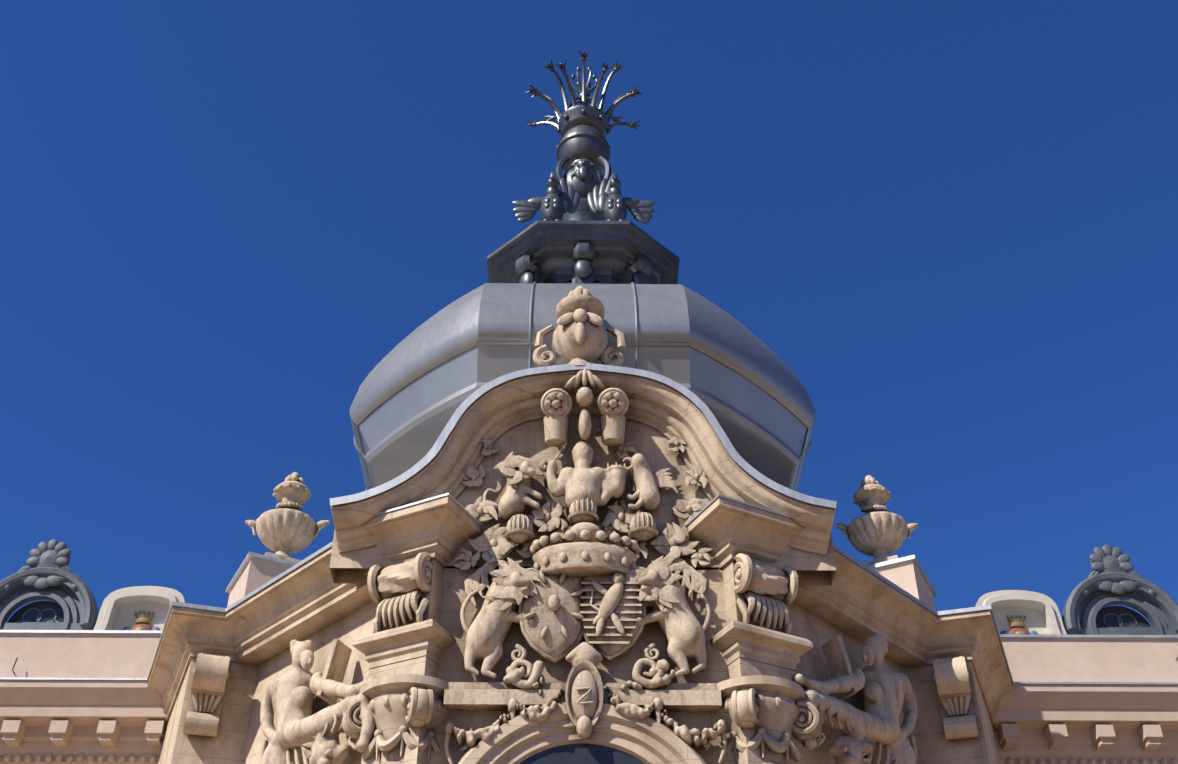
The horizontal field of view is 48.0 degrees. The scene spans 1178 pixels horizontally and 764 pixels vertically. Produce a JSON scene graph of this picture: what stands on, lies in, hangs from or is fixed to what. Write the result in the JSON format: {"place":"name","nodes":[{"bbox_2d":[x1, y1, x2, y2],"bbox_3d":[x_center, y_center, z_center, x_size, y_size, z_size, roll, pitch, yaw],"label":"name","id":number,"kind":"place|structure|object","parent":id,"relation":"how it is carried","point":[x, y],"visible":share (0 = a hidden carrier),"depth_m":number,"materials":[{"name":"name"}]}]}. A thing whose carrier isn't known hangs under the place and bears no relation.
{"place":"outdoors","nodes":[
{"label":"outdoors","id":0,"kind":"place"},
{"bbox_2d":[0,0,1177,626],"label":"sky","id":1,"kind":"structure","parent":0,"point":[954,223],"materials":[{"name":"blue"}]},
{"bbox_3d":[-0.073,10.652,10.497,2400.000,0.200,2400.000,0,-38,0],"label":"ground","id":2,"kind":"structure","parent":0,"visible":0},
{"bbox_2d":[147,496,1013,763],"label":"portal stone","id":3,"kind":"object","parent":2,"relation":"on","point":[399,631],"visible":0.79,"depth_m":17.79,"materials":[{"name":"beige stone"}]},
{"bbox_2d":[227,558,290,627],"bbox_3d":[-4.948,3.616,20.697,1.614,1.050,1.614,0,-38,0],"label":"vase pedestal","id":4,"kind":"object","parent":3,"relation":"on","point":[255,574],"visible":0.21,"depth_m":20.36,"materials":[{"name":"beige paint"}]},
{"bbox_2d":[225,551,296,592],"bbox_3d":[-4.948,3.179,21.038,1.775,0.060,1.775,0,-38,0],"label":"pedestal cap","id":5,"kind":"object","parent":4,"relation":"on","point":[249,556],"visible":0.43,"depth_m":20.53,"materials":[{"name":"grey metal"}]},
{"bbox_2d":[245,472,329,562],"bbox_3d":[-4.948,2.343,21.691,1.005,2.060,1.015,-31,-48,34],"label":"stone vase","id":6,"kind":"object","parent":4,"relation":"on","point":[285,528],"visible":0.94,"depth_m":21.39,"materials":[{"name":"stone"}]},
{"bbox_2d":[146,493,1013,685],"bbox_3d":[-0.103,3.649,19.992,14.756,0.330,6.651,0,-38,0],"label":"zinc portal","id":7,"kind":"object","parent":3,"relation":"on","point":[329,545],"visible":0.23,"depth_m":19.25,"materials":[{"name":"grey metal"}]},
{"bbox_2d":[458,702,705,763],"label":"arch","id":8,"kind":"structure","parent":3,"relation":"attached to","point":[649,740],"depth_m":16.10,"materials":[{"name":"beige stone"}]},
{"bbox_2d":[349,281,815,491],"bbox_3d":[-0.117,2.144,23.010,7.919,6.418,7.919,0,-38,0],"label":"dome","id":9,"kind":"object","parent":3,"relation":"on","point":[420,384],"visible":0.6,"depth_m":20.94,"materials":[{"name":"grey metal"}]},
{"bbox_2d":[487,220,679,283],"bbox_3d":[-0.117,-0.949,25.427,3.700,2.350,3.700,0,-38,0],"label":"lantern base","id":10,"kind":"object","parent":9,"relation":"on","point":[579,252],"visible":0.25,"depth_m":24.89,"materials":[{"name":"grey metal"}]},
{"bbox_2d":[512,50,654,223],"bbox_3d":[-0.117,-4.770,28.414,2.760,7.395,3.953,0,-38,0],"label":"finial","id":11,"kind":"object","parent":10,"relation":"on","point":[582,188],"visible":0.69,"depth_m":27.63,"materials":[{"name":"metal"}]},
{"bbox_2d":[329,369,835,585],"bbox_3d":[-0.079,1.274,18.664,6.800,3.076,0.920,0,-38,0],"label":"gable stone","id":12,"kind":"object","parent":3,"relation":"on","point":[508,416],"visible":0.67,"depth_m":18.53,"materials":[{"name":"beige stone"}]},
{"bbox_2d":[533,286,628,446],"bbox_3d":[-0.135,-0.332,19.544,1.401,2.989,0.950,0,-38,0],"label":"carved ornament","id":13,"kind":"object","parent":12,"relation":"on","point":[580,338],"visible":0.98,"depth_m":19.40,"materials":[{"name":"stone"}]},
{"bbox_2d":[330,363,836,507],"bbox_3d":[-0.079,1.032,18.907,6.817,2.483,1.095,0,-38,0],"label":"pediment flashing","id":14,"kind":"object","parent":12,"relation":"on","point":[428,457],"visible":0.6,"depth_m":18.50,"materials":[{"name":"grey metal"}]},
{"bbox_2d":[443,426,726,763],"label":"cartouche relief","id":15,"kind":"object","parent":3,"relation":"attached to","point":[556,602],"visible":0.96,"depth_m":17.06,"materials":[{"name":"stone"}]},
{"bbox_2d":[260,634,916,763],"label":"statues","id":16,"kind":"object","parent":3,"relation":"attached to","point":[875,732],"visible":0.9,"depth_m":17.67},
{"bbox_2d":[0,680,1177,763],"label":"cornice","id":17,"kind":"structure","parent":3,"relation":"attached to","point":[82,722],"depth_m":21.81,"materials":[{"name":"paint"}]},
{"bbox_2d":[0,630,1177,684],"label":"zinc caps","id":18,"kind":"object","parent":17,"relation":"on","point":[1001,636],"depth_m":22.78,"materials":[{"name":"grey metal"}]},
{"bbox_2d":[874,561,934,630],"bbox_3d":[4.731,3.673,20.770,1.614,1.050,1.614,0,-38,0],"label":"vase pedestal","id":19,"kind":"object","parent":3,"relation":"on","point":[907,577],"visible":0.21,"depth_m":20.43,"materials":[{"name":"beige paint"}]},
{"bbox_2d":[834,475,918,565],"bbox_3d":[4.731,2.401,21.764,1.015,2.060,1.005,-31,-47,33],"label":"stone vase","id":20,"kind":"object","parent":19,"relation":"on","point":[878,531],"visible":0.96,"depth_m":21.46,"materials":[{"name":"stone"}]},
{"bbox_2d":[868,555,936,595],"bbox_3d":[4.731,3.236,21.112,1.775,0.060,1.775,0,-38,0],"label":"pedestal cap","id":21,"kind":"object","parent":19,"relation":"on","point":[913,558],"visible":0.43,"depth_m":20.60,"materials":[{"name":"grey metal"}]},
{"bbox_2d":[0,634,1177,681],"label":"parapet wall","id":22,"kind":"structure","parent":2,"relation":"on","point":[132,656],"depth_m":22.63,"materials":[{"name":"beige stone"}]},
{"bbox_2d":[0,539,97,629],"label":"dormer window","id":23,"kind":"structure","parent":22,"relation":"on","point":[49,575],"depth_m":24.36,"materials":[{"name":"grey metal"}]},
{"bbox_2d":[8,601,63,621],"bbox_3d":[-10.090,4.516,24.163,1.160,1.160,0.030,0,-38,0],"label":"window pane","id":24,"kind":"structure","parent":23,"relation":"in","point":[32,615],"depth_m":24.35,"materials":[{"name":"glass"}]},
{"bbox_2d":[93,586,185,629],"bbox_3d":[-8.146,5.037,24.497,2.013,1.890,1.900,0,-38,0],"label":"niche","id":25,"kind":"object","parent":22,"relation":"on","point":[119,608],"visible":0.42,"depth_m":24.23,"materials":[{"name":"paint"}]},
{"bbox_2d":[130,623,151,629],"bbox_3d":[-8.139,4.559,24.007,0.440,0.400,0.160,0,-38,0],"label":"red crest","id":26,"kind":"object","parent":25,"relation":"attached to","point":[145,626],"visible":0.27,"depth_m":24.03,"materials":[{"name":"paint"}]},
{"bbox_2d":[122,627,159,629],"bbox_3d":[-8.139,4.583,23.989,0.740,0.320,0.120,0,-38,0],"label":"blue crest","id":27,"kind":"object","parent":25,"relation":"attached to","point":[128,628],"visible":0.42,"depth_m":24.02,"materials":[{"name":"paint"}]},
{"bbox_2d":[135,611,153,629],"bbox_3d":[-8.139,4.424,24.097,0.362,0.524,0.195,0,-38,0],"label":"gold crest","id":28,"kind":"object","parent":25,"relation":"attached to","point":[144,618],"visible":0.67,"depth_m":24.14,"materials":[{"name":"paint"}]},
{"bbox_2d":[975,590,1066,634],"bbox_3d":[7.854,5.132,24.618,2.013,1.890,1.900,0,-38,0],"label":"niche","id":29,"kind":"object","parent":22,"relation":"on","point":[1040,611],"visible":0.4,"depth_m":24.35,"materials":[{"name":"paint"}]},
{"bbox_2d":[1006,615,1025,633],"bbox_3d":[7.860,4.519,24.218,0.362,0.524,0.195,0,-38,0],"label":"gold crest","id":30,"kind":"object","parent":29,"relation":"attached to","point":[1016,622],"visible":0.67,"depth_m":24.26,"materials":[{"name":"paint"}]},
{"bbox_2d":[1000,631,1037,633],"bbox_3d":[7.860,4.678,24.110,0.740,0.320,0.120,0,-38,0],"label":"blue crest","id":31,"kind":"object","parent":29,"relation":"attached to","point":[1006,632],"visible":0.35,"depth_m":24.14,"materials":[{"name":"paint"}]},
{"bbox_2d":[1009,627,1029,633],"bbox_3d":[7.860,4.654,24.128,0.440,0.400,0.160,0,-38,0],"label":"red crest","id":32,"kind":"object","parent":29,"relation":"attached to","point":[1014,630],"visible":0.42,"depth_m":24.16,"materials":[{"name":"paint"}]},
{"bbox_2d":[1062,544,1177,634],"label":"dormer window","id":33,"kind":"structure","parent":22,"relation":"on","point":[1109,580],"depth_m":24.48,"materials":[{"name":"grey metal"}]},
{"bbox_2d":[1096,606,1150,626],"bbox_3d":[9.809,4.634,24.314,1.160,1.160,0.030,0,-38,0],"label":"window pane","id":34,"kind":"structure","parent":33,"relation":"in","point":[1127,621],"depth_m":24.50,"materials":[{"name":"black glass"}]},
{"bbox_3d":[-0.204,8.758,29.428,52.000,1.300,13.100,0,-38,0],"label":"roof","id":35,"kind":"object","parent":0,"visible":0},
{"bbox_2d":[12,644,1177,674],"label":"roof ironwork","id":36,"kind":"object","parent":35,"relation":"attached to","point":[17,658],"visible":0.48,"depth_m":22.31,"materials":[{"name":"metal"}]}
]}

